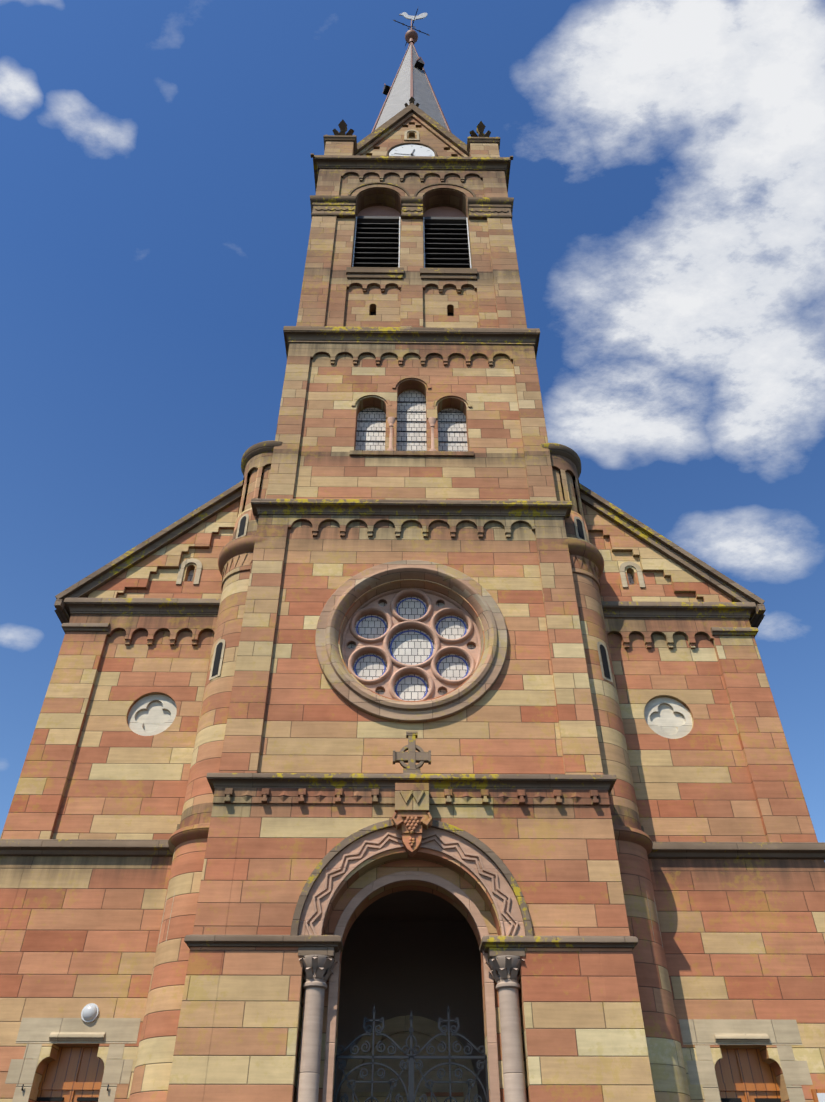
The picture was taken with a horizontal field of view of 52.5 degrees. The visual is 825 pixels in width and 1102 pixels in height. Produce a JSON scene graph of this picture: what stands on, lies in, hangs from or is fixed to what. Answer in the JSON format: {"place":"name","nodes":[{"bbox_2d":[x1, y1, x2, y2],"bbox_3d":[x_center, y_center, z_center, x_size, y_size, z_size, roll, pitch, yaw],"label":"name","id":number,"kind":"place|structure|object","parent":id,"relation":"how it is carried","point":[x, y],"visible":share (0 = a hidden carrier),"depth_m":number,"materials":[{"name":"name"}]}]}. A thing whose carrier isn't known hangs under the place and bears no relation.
{"place":"outdoors","nodes":[
{"label":"outdoors","id":0,"kind":"place"},
{"bbox_2d":[0,0,824,841],"label":"sky","id":1,"kind":"structure","parent":0,"point":[666,185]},
{"bbox_3d":[-0.228,14.271,30.320,15.000,20.130,33.650,0,-40,-1],"label":"nave body","id":2,"kind":"object","parent":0,"visible":0},
{"bbox_2d":[54,610,764,627],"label":"nave roof","id":3,"kind":"structure","parent":2,"relation":"on","point":[758,619],"depth_m":19.08,"materials":[{"name":"tile"}]},
{"label":"ground","id":4,"kind":"structure","parent":0,"visible":0},
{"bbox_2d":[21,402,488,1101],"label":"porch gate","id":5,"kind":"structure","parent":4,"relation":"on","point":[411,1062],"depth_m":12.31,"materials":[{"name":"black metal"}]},
{"bbox_2d":[0,113,824,1101],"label":"stone facade","id":6,"kind":"object","parent":4,"relation":"on","point":[740,937],"visible":0.9,"depth_m":15.70,"materials":[{"name":"brown stone"}]},
{"bbox_2d":[82,1005,96,1020],"bbox_3d":[-5.188,7.401,13.410,0.230,0.230,0.070,0,-40,-1],"label":"wall lamp","id":7,"kind":"object","parent":6,"relation":"attached to","point":[89,1012],"visible":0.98,"depth_m":13.39,"materials":[{"name":"white glass"}]},
{"bbox_2d":[5,130,812,1101],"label":"stone surround","id":8,"kind":"object","parent":6,"relation":"on","point":[701,1036],"visible":0.94,"depth_m":13.39,"materials":[{"name":"stone"}]},
{"bbox_2d":[36,1047,781,1101],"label":"doors","id":9,"kind":"structure","parent":6,"relation":"attached to","point":[71,1074],"depth_m":13.24,"materials":[{"name":"brown wood"}]},
{"bbox_2d":[37,61,780,1101],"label":"dark interiors","id":10,"kind":"object","parent":6,"relation":"attached to","point":[243,521],"visible":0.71,"depth_m":19.31,"materials":[{"name":"black"}]},
{"bbox_2d":[187,390,633,700],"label":"glazing","id":11,"kind":"structure","parent":6,"relation":"attached to","point":[411,648],"depth_m":17.78,"materials":[{"name":"clear glass"}]},
{"bbox_2d":[354,598,468,699],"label":"window rings","id":12,"kind":"object","parent":11,"relation":"attached to","point":[427,637],"visible":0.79,"depth_m":17.27,"materials":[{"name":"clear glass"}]},
{"bbox_2d":[128,694,692,738],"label":"round medallions","id":13,"kind":"object","parent":6,"relation":"attached to","point":[155,714],"visible":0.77,"depth_m":17.19,"materials":[{"name":"stone"}]},
{"bbox_2d":[335,890,486,1101],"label":"doorway opening","id":14,"kind":"object","parent":6,"relation":"in","point":[406,952],"visible":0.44,"depth_m":16.46,"materials":[{"name":"black"}]},
{"bbox_2d":[298,827,524,1101],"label":"door archway","id":15,"kind":"object","parent":6,"relation":"attached to","point":[343,864],"visible":0.85,"depth_m":13.29,"materials":[{"name":"beige stone"}]},
{"bbox_2d":[315,560,507,722],"bbox_3d":[-0.018,1.793,16.999,3.880,3.880,0.525,0,-40,-1],"label":"rose window frame","id":16,"kind":"object","parent":6,"relation":"attached to","point":[346,686],"visible":0.92,"depth_m":16.86,"materials":[{"name":"stone"}]},
{"bbox_2d":[342,417,480,700],"bbox_3d":[-0.021,-0.118,18.807,2.960,8.210,0.405,0,-40,-1],"label":"window tracery","id":17,"kind":"object","parent":6,"relation":"attached to","point":[426,670],"visible":0.9,"depth_m":17.21,"materials":[{"name":"stone"}]},
{"bbox_2d":[296,955,526,1101],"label":"columns","id":18,"kind":"structure","parent":6,"relation":"attached to","point":[317,971],"depth_m":12.12,"materials":[{"name":"beige stone"}]},
{"bbox_2d":[353,58,469,267],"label":"louvers","id":19,"kind":"object","parent":6,"relation":"on","point":[438,226],"visible":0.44,"depth_m":27.59,"materials":[{"name":"grey"}]},
{"bbox_2d":[375,44,447,129],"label":"spire roof","id":20,"kind":"structure","parent":6,"relation":"on","point":[399,97],"depth_m":38.25,"materials":[{"name":"grey metal"}]},
{"bbox_2d":[371,19,451,132],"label":"spire ridges","id":21,"kind":"object","parent":20,"relation":"attached to","point":[411,36],"visible":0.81,"depth_m":40.69,"materials":[{"name":"grey metal"}]},
{"bbox_2d":[393,9,429,48],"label":"weather vane","id":22,"kind":"object","parent":20,"relation":"on","point":[411,26],"visible":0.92,"depth_m":47.22,"materials":[{"name":"grey metal"}]},
{"bbox_2d":[399,12,427,20],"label":"weathercock","id":23,"kind":"object","parent":22,"relation":"attached to","point":[419,16],"visible":0.98,"depth_m":48.33,"materials":[{"name":"silver metal"}]},
{"bbox_2d":[332,97,490,136],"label":"finials","id":24,"kind":"object","parent":6,"relation":"on","point":[480,126],"visible":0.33,"depth_m":32.53,"materials":[{"name":"stone"}]},
{"bbox_2d":[358,206,465,216],"bbox_3d":[-0.028,-11.712,29.158,3.980,1.850,0.001,0,-40,-1],"label":"belfry tympanum","id":25,"kind":"object","parent":6,"relation":"attached to","point":[442,211],"visible":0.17,"depth_m":29.29,"materials":[{"name":"brown"}]},
{"bbox_2d":[389,144,434,155],"bbox_3d":[-0.025,-14.951,31.556,1.730,1.730,0.001,0,-40,-1],"label":"clock face","id":26,"kind":"object","parent":6,"relation":"attached to","point":[419,150],"visible":0.52,"depth_m":31.75},
{"bbox_2d":[0,103,824,960],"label":"facade trim","id":27,"kind":"structure","parent":6,"relation":"attached to","point":[74,599],"depth_m":18.64,"materials":[{"name":"brown stone"}]},
{"bbox_2d":[81,216,824,1101],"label":"louvre frames","id":28,"kind":"structure","parent":6,"relation":"attached to","point":[821,1096],"depth_m":26.49,"materials":[{"name":"grey"}]},
{"bbox_2d":[811,1089,824,1101],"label":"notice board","id":29,"kind":"object","parent":6,"relation":"attached to","point":[814,1092],"visible":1,"depth_m":12.83,"materials":[{"name":"brown wood"}]}
]}

